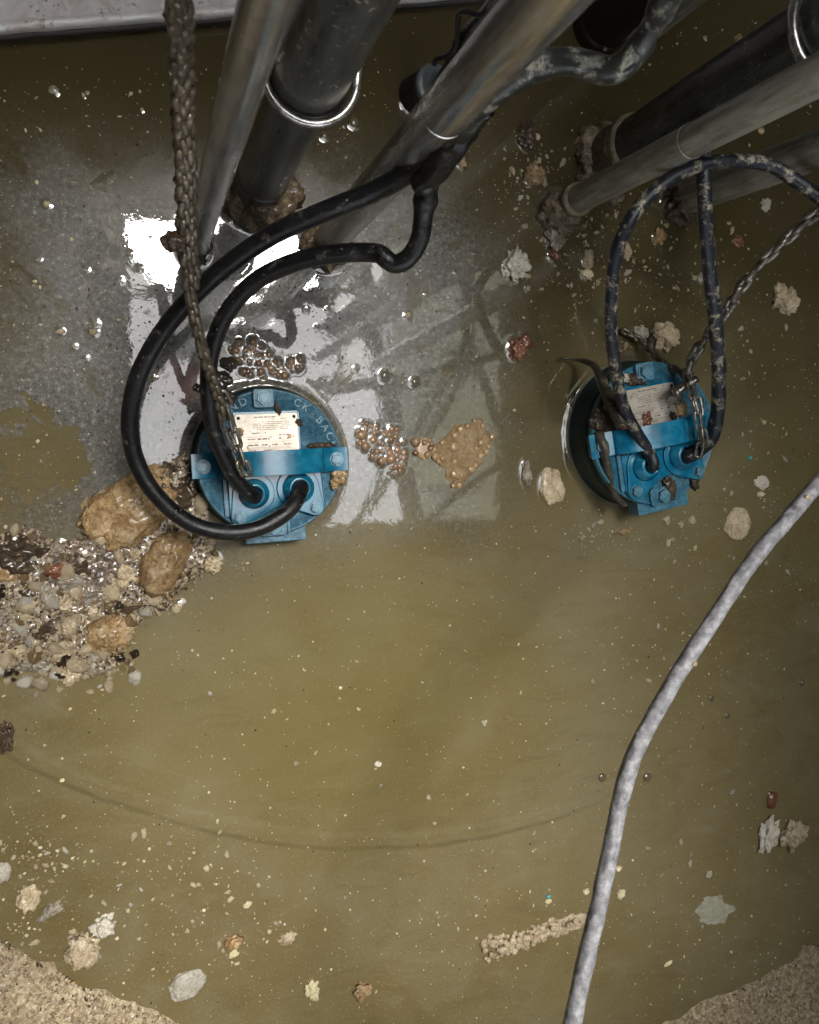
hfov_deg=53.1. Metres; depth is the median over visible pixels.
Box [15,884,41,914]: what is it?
foam lump
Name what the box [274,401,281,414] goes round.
mud crumb
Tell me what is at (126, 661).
pebble
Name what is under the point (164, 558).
rock
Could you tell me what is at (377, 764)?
stone chip
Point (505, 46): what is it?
steel pipe
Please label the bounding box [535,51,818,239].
grey pipe
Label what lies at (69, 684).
pebble
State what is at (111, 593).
pebble
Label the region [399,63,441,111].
float switch
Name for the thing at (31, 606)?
pebble
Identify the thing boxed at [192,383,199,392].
mud clump
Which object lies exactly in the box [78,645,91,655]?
pebble
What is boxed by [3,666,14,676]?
pebble
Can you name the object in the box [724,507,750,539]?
stone chip
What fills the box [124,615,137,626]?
pebble
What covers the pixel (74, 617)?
pebble
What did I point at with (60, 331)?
floating flake
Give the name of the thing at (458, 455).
mud froth
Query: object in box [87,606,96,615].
cobble
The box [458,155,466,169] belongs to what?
foam lump
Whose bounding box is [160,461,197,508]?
rock
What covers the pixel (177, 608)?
stone chip
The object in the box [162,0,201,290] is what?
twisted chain
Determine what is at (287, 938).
stone chip
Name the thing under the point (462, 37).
switch cable
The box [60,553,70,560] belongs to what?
pebble
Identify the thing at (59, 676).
pebble
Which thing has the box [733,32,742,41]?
foam lump
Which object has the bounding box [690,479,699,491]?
mud crumb
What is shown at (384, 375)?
water bubble
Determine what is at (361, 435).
mud froth
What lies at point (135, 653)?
pebble
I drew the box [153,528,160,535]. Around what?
pebble
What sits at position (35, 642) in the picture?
pebble
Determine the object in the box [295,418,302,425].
mud crumb
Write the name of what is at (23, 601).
pebble
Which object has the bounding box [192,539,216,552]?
cobble
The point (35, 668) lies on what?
cobble
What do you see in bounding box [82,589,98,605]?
cobble
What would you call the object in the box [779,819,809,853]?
foam lump
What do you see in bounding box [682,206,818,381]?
lifting chain
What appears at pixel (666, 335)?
foam lump
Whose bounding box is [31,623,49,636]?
pebble
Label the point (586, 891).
foam lump
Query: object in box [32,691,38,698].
pebble
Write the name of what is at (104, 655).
pebble
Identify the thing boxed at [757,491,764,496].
stone chip
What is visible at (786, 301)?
foam lump
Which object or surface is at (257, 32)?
steel pipe
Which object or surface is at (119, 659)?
pebble
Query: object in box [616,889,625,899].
foam lump
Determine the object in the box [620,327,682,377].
lifting chain
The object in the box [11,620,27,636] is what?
pebble
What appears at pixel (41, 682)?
pebble
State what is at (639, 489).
submersible pump
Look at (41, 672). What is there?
pebble
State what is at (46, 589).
cobble
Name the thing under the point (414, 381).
water bubble
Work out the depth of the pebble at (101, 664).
1.31 m
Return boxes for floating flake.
[28,939,39,945]
[43,200,49,207]
[55,328,64,334]
[67,929,76,934]
[89,328,99,335]
[131,832,136,842]
[141,828,146,839]
[203,865,208,871]
[224,851,229,858]
[227,895,234,902]
[404,312,411,318]
[509,166,514,174]
[560,158,565,166]
[579,533,584,541]
[623,269,631,276]
[666,539,670,546]
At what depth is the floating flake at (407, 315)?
1.45 m
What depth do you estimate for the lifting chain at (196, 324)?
0.91 m
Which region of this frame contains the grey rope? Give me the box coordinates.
[562,472,818,1023]
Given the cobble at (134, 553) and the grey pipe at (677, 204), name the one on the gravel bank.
the cobble at (134, 553)
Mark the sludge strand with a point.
(601, 440)
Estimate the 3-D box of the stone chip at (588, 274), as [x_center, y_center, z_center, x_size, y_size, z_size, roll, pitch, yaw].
[0.338,-0.450,1.550,0.029,0.005,0.020,20,88,-19]
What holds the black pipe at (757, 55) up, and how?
in the water
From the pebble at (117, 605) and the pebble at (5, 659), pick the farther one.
the pebble at (117, 605)
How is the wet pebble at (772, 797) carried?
on the water
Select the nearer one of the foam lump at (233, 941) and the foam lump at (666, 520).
the foam lump at (233, 941)
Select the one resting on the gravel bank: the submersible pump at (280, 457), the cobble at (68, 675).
the cobble at (68, 675)
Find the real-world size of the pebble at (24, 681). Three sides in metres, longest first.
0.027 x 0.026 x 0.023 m
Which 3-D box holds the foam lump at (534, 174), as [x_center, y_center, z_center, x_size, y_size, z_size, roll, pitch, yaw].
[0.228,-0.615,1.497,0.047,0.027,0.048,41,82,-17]
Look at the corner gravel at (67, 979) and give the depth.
1.36 m
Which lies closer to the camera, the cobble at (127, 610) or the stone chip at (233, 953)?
the cobble at (127, 610)
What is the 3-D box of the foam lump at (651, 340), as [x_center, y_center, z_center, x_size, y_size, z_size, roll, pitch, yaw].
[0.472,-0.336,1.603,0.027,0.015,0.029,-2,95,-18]
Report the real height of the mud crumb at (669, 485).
0.012 m
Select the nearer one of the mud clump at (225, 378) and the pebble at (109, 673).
the mud clump at (225, 378)
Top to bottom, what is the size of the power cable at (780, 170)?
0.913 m
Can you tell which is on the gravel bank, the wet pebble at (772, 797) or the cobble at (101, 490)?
the cobble at (101, 490)
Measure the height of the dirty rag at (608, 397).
0.140 m
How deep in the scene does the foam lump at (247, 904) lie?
1.44 m
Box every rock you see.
[76,463,177,551]
[138,531,193,597]
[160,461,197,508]
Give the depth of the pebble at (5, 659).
1.27 m
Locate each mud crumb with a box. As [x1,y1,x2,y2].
[236,428,243,436]
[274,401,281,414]
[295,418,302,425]
[305,442,337,447]
[329,482,338,489]
[330,471,348,486]
[588,402,617,431]
[623,373,629,382]
[623,373,648,385]
[642,412,652,425]
[663,476,676,500]
[665,389,682,406]
[669,411,677,420]
[675,400,686,416]
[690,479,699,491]
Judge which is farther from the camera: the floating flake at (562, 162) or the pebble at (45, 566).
the floating flake at (562, 162)
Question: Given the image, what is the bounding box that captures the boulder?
[84,614,136,653]
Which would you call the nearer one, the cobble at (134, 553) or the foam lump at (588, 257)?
the cobble at (134, 553)
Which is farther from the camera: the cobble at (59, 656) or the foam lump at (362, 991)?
the foam lump at (362, 991)
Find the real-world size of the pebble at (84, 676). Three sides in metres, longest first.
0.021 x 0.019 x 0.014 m
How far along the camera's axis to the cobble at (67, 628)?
1.29 m
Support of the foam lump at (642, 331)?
on the water
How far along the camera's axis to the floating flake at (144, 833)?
1.38 m
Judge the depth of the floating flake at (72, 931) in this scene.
1.35 m
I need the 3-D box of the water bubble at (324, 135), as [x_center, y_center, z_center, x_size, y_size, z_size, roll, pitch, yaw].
[-0.143,-0.633,1.378,0.012,0.007,0.012,-2,95,-18]
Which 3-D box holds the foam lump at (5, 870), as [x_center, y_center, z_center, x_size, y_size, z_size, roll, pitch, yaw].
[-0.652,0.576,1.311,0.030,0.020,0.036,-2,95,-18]
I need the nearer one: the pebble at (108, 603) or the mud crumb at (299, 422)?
the pebble at (108, 603)
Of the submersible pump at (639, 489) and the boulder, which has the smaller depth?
the boulder
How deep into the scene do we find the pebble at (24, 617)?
1.27 m
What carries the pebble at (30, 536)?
on the gravel bank
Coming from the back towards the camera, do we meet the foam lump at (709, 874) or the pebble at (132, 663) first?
the foam lump at (709, 874)
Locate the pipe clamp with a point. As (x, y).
(798, 51)
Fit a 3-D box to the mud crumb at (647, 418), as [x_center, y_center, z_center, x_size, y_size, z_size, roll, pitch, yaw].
[0.441,-0.170,1.519,0.024,0.012,0.033,-4,96,-18]
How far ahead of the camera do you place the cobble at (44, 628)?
1.28 m
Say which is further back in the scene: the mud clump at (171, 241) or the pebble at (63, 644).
the pebble at (63, 644)
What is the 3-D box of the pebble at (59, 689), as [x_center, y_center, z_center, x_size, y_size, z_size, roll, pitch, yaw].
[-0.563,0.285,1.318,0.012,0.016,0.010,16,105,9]
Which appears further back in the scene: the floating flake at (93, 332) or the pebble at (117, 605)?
the pebble at (117, 605)
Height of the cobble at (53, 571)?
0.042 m
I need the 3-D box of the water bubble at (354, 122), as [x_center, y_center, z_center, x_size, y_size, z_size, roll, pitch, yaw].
[-0.095,-0.662,1.391,0.018,0.010,0.018,-2,95,-18]
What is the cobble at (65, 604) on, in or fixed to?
on the gravel bank
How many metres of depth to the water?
1.49 m
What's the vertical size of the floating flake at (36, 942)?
0.007 m
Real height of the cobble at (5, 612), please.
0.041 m
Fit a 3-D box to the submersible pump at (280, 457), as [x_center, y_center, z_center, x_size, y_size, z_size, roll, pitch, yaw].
[-0.274,-0.093,1.485,0.274,0.402,0.274,-4,96,-18]
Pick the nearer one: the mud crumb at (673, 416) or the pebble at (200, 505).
the pebble at (200, 505)
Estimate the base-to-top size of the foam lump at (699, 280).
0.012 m
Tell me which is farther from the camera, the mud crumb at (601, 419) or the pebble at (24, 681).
the mud crumb at (601, 419)
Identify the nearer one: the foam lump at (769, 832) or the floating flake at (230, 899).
the floating flake at (230, 899)
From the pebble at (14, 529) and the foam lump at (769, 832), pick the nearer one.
the pebble at (14, 529)
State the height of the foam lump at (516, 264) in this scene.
0.035 m
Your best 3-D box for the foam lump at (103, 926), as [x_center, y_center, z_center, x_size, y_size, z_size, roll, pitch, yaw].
[-0.512,0.690,1.365,0.046,0.031,0.040,-6,96,-18]
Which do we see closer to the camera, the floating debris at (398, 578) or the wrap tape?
the wrap tape
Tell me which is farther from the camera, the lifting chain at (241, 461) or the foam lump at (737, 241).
the foam lump at (737, 241)
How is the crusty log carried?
on the water
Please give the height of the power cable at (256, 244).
0.496 m
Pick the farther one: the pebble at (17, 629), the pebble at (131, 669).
the pebble at (131, 669)
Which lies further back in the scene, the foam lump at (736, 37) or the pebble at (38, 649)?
the foam lump at (736, 37)
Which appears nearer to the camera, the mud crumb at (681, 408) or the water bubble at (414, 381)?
the water bubble at (414, 381)
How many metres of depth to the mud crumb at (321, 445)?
1.35 m
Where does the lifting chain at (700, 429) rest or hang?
hanging from the chain shackle
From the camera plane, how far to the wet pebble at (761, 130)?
1.64 m
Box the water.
[0,0,818,1023]
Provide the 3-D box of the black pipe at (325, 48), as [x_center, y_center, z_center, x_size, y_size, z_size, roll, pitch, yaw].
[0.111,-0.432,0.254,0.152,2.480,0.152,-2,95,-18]
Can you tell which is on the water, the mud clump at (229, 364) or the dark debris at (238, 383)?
the dark debris at (238, 383)
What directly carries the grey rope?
hanging from the chamber wall
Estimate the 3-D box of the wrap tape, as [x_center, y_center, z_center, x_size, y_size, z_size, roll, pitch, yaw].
[0.043,-0.391,0.888,0.034,0.128,0.078,26,86,-18]
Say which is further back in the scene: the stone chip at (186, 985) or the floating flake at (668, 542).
the floating flake at (668, 542)
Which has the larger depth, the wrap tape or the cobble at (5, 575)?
the cobble at (5, 575)
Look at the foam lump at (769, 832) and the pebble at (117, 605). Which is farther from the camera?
the foam lump at (769, 832)
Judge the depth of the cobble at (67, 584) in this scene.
1.29 m
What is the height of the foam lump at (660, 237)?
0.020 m
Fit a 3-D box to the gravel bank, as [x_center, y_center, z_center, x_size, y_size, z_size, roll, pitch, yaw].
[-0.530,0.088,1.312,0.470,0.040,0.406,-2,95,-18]
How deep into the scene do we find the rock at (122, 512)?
1.30 m
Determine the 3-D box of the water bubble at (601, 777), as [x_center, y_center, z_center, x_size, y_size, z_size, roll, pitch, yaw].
[0.387,0.533,1.648,0.018,0.010,0.018,-2,95,-18]
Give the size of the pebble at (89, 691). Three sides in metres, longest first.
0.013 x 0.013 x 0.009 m
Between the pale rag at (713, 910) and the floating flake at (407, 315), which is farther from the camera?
the pale rag at (713, 910)
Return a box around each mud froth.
[231,338,302,379]
[356,421,406,475]
[411,437,434,460]
[432,418,494,488]
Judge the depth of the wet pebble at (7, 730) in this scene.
1.29 m
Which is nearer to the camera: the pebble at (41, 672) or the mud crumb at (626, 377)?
the pebble at (41, 672)
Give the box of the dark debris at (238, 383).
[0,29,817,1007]
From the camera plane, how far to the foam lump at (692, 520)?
1.66 m
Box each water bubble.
[321,132,327,138]
[349,117,358,127]
[380,371,388,379]
[411,378,417,384]
[598,773,605,781]
[643,773,650,781]
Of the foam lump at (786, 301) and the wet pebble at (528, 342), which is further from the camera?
the foam lump at (786, 301)
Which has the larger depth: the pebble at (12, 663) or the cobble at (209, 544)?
the cobble at (209, 544)
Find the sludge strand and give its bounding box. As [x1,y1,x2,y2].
[594,430,627,508]
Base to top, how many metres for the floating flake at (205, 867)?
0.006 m
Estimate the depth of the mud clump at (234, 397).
1.20 m
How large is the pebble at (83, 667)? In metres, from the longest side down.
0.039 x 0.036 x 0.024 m
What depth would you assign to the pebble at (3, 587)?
1.26 m
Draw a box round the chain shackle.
[671,376,698,397]
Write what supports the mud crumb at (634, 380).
on the submersible pump at (639, 489)
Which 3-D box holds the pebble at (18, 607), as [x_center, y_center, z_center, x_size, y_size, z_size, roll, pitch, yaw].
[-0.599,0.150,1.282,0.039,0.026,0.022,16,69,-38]
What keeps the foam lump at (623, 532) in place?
on the water
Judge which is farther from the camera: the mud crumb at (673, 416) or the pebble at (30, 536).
the mud crumb at (673, 416)
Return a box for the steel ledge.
[0,0,485,41]
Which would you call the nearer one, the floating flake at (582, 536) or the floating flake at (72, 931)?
the floating flake at (72, 931)
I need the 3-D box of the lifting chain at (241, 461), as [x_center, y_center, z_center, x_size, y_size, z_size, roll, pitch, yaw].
[-0.258,-0.114,1.201,0.025,0.093,0.140,-22,101,-15]
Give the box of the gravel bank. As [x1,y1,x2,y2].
[0,451,212,666]
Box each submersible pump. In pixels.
[188,385,348,543]
[567,360,721,515]
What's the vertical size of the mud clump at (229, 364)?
0.018 m
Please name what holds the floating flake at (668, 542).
on the water
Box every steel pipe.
[195,0,295,265]
[299,0,594,272]
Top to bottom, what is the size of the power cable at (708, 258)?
0.248 m
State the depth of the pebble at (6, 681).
1.29 m
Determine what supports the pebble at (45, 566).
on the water
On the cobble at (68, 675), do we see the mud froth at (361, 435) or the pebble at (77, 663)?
the pebble at (77, 663)
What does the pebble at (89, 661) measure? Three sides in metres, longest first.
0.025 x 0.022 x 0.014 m
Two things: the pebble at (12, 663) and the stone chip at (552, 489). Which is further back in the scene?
the stone chip at (552, 489)
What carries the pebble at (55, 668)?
on the water
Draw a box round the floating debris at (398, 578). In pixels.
[0,20,817,1021]
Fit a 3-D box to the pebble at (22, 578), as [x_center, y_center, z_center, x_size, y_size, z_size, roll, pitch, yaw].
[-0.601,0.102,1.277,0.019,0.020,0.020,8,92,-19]
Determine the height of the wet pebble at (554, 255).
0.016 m
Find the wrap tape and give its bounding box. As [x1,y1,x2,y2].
[409,111,493,195]
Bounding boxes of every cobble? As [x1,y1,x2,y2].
[0,531,48,574]
[0,567,17,584]
[0,604,15,618]
[5,646,26,659]
[15,657,51,671]
[18,582,35,596]
[32,617,60,641]
[39,583,56,604]
[42,562,63,579]
[45,642,78,661]
[49,539,65,556]
[58,579,78,590]
[58,618,76,637]
[59,596,74,610]
[60,668,81,683]
[73,560,96,576]
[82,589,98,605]
[82,659,120,675]
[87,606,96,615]
[88,488,105,501]
[104,605,141,617]
[111,564,138,587]
[129,547,138,559]
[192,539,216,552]
[204,555,222,574]
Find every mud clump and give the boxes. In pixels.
[159,230,187,252]
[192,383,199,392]
[217,370,233,389]
[219,356,238,372]
[224,390,237,403]
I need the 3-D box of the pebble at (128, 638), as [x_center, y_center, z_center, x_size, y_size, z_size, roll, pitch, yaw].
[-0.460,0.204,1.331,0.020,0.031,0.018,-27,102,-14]
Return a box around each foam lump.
[0,862,10,882]
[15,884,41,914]
[35,899,64,922]
[62,931,100,970]
[88,912,116,938]
[224,933,243,949]
[243,901,251,908]
[304,978,319,1000]
[352,980,372,1002]
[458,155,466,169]
[502,244,531,284]
[517,119,536,149]
[521,460,532,486]
[522,161,546,187]
[544,227,565,251]
[583,248,593,268]
[583,888,589,894]
[613,528,635,535]
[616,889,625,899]
[623,243,631,260]
[633,325,648,339]
[647,333,655,346]
[652,321,680,352]
[653,226,667,244]
[663,515,670,525]
[678,521,683,527]
[688,514,696,524]
[696,272,702,284]
[706,871,712,877]
[731,235,743,247]
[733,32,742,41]
[757,814,779,853]
[760,198,770,211]
[771,282,800,315]
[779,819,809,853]
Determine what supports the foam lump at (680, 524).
on the water
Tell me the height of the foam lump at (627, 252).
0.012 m
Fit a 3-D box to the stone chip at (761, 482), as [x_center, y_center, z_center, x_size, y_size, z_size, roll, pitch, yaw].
[0.737,-0.061,1.712,0.040,0.007,0.032,41,82,-17]
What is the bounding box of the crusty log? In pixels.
[480,911,587,963]
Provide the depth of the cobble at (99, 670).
1.32 m
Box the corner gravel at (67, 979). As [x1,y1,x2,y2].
[0,940,818,1023]
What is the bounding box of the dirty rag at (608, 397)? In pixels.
[560,358,630,428]
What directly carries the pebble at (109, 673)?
on the water
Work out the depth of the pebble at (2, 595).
1.26 m
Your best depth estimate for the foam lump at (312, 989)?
1.49 m
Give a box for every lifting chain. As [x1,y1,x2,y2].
[165,0,225,422]
[215,389,253,477]
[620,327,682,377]
[681,374,708,458]
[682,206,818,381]
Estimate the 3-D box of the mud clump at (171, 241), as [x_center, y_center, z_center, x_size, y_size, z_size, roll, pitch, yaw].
[-0.272,-0.313,0.947,0.034,0.025,0.025,-2,95,-18]
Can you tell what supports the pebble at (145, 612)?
on the gravel bank
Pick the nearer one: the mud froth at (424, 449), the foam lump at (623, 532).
the mud froth at (424, 449)
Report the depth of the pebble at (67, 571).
1.29 m
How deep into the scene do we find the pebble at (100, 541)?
1.30 m
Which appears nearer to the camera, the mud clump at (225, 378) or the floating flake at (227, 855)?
the mud clump at (225, 378)
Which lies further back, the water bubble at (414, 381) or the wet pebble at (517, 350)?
the wet pebble at (517, 350)
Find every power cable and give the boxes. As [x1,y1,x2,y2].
[120,159,426,540]
[200,186,438,503]
[604,153,818,472]
[681,151,726,463]
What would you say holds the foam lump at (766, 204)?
on the water
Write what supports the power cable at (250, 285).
attached to the submersible pump at (280, 457)
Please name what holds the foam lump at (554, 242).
on the water
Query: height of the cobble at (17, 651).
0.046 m
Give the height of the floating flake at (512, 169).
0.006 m
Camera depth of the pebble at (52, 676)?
1.31 m
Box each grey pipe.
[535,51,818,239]
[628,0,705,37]
[657,128,818,226]
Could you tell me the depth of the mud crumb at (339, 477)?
1.37 m
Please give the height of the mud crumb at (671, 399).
0.013 m
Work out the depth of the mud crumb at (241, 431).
1.31 m
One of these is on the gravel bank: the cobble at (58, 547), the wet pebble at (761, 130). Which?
the cobble at (58, 547)
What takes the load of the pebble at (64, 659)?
on the gravel bank
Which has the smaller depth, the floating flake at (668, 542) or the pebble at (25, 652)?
the pebble at (25, 652)
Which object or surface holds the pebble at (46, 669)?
on the pebble
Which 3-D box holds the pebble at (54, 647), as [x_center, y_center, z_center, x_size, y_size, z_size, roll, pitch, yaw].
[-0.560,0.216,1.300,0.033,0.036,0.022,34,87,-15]
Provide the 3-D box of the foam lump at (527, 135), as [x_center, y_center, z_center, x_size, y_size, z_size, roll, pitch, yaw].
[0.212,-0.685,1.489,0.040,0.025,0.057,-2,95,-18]
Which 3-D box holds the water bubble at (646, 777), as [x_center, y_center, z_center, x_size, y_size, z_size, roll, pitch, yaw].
[0.487,0.544,1.682,0.021,0.011,0.020,-2,95,-18]
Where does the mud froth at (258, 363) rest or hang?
on the water
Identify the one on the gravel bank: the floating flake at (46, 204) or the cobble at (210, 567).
the cobble at (210, 567)
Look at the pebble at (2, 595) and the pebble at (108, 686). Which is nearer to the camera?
the pebble at (2, 595)
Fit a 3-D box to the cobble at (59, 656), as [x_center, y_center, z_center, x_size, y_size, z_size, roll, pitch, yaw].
[-0.555,0.217,1.311,0.062,0.048,0.042,-2,95,-18]
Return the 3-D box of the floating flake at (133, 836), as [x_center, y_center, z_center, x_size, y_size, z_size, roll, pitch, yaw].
[-0.461,0.543,1.371,0.011,0.007,0.022,17,89,-19]
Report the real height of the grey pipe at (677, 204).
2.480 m
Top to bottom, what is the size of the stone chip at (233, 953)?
0.005 m
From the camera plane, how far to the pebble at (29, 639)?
1.28 m
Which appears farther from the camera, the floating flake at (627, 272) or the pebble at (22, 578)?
the floating flake at (627, 272)
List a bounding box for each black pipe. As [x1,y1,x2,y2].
[222,0,400,232]
[572,0,818,205]
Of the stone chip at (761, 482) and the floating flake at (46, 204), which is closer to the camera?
the floating flake at (46, 204)
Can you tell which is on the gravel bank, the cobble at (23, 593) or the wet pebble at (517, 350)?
the cobble at (23, 593)
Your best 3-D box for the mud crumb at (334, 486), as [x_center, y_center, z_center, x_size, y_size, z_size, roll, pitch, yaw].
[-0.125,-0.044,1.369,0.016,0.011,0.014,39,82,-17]
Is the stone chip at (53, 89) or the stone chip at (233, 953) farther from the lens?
the stone chip at (233, 953)
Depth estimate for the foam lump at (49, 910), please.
1.33 m
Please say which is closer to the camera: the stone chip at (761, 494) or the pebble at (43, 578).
the pebble at (43, 578)
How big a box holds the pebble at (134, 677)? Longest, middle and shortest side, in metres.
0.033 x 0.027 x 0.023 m
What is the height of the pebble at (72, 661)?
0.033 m
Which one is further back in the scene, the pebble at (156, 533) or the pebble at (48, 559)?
the pebble at (156, 533)
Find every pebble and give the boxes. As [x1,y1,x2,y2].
[0,584,5,591]
[0,591,4,598]
[0,613,4,626]
[0,650,12,669]
[0,667,4,675]
[0,721,14,754]
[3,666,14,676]
[3,678,10,684]
[7,658,16,667]
[10,523,19,536]
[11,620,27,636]
[15,602,35,614]
[15,618,23,625]
[15,674,32,688]
[18,574,28,582]
[19,597,32,606]
[20,614,32,620]
[22,599,36,609]
[22,649,30,656]
[25,634,34,646]
[27,533,33,539]
[27,648,42,664]
[28,582,41,591]
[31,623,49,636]
[31,645,42,651]
[31,675,50,691]
[32,639,40,645]
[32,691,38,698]
[38,669,47,676]
[39,575,49,580]
[41,664,50,671]
[42,562,49,570]
[43,596,59,608]
[45,557,51,563]
[46,642,62,653]
[49,671,59,680]
[51,665,61,673]
[54,669,64,678]
[56,687,63,692]
[58,640,67,648]
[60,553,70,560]
[60,562,75,580]
[60,655,70,667]
[65,678,75,686]
[66,655,78,668]
[68,662,90,673]
[69,585,82,601]
[69,660,82,672]
[71,614,80,622]
[74,575,84,584]
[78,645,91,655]
[80,674,89,679]
[85,657,92,664]
[86,689,93,694]
[88,611,100,620]
[94,537,105,546]
[94,650,110,660]
[97,660,104,666]
[103,598,113,604]
[103,604,112,608]
[103,681,113,692]
[104,584,119,600]
[104,669,113,677]
[113,549,123,562]
[113,654,125,662]
[114,601,123,609]
[123,658,129,664]
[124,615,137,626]
[125,634,131,641]
[127,669,141,685]
[128,667,135,673]
[129,660,135,666]
[131,649,139,658]
[139,606,153,617]
[147,596,162,605]
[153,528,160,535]
[193,493,208,514]
[507,336,525,361]
[519,333,532,351]
[548,248,561,262]
[758,127,764,133]
[767,791,777,808]
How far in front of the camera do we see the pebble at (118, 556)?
1.31 m
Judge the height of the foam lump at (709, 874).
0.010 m
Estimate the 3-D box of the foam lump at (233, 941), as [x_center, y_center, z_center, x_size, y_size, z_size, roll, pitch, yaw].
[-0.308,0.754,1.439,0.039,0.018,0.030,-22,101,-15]
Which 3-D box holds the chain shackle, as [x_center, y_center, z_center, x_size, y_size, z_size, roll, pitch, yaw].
[0.497,-0.228,1.492,0.052,0.039,0.017,-37,104,-12]
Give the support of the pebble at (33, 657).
on the gravel bank
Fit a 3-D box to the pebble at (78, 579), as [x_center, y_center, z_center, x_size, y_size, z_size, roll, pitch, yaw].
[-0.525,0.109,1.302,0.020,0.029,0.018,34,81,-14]
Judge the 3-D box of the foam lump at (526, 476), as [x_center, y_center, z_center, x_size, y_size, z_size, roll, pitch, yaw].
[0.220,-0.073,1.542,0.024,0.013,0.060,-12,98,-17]
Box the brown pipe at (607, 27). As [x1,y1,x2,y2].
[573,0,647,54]
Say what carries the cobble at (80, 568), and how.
on the gravel bank
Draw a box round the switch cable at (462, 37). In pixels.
[432,0,498,82]
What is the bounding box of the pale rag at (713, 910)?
[695,896,734,924]
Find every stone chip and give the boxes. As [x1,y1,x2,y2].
[48,85,58,93]
[168,968,205,1001]
[172,603,182,612]
[229,949,238,958]
[277,930,297,945]
[374,761,381,766]
[540,467,564,505]
[583,269,593,279]
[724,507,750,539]
[754,475,768,490]
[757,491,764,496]
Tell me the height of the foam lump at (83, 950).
0.039 m

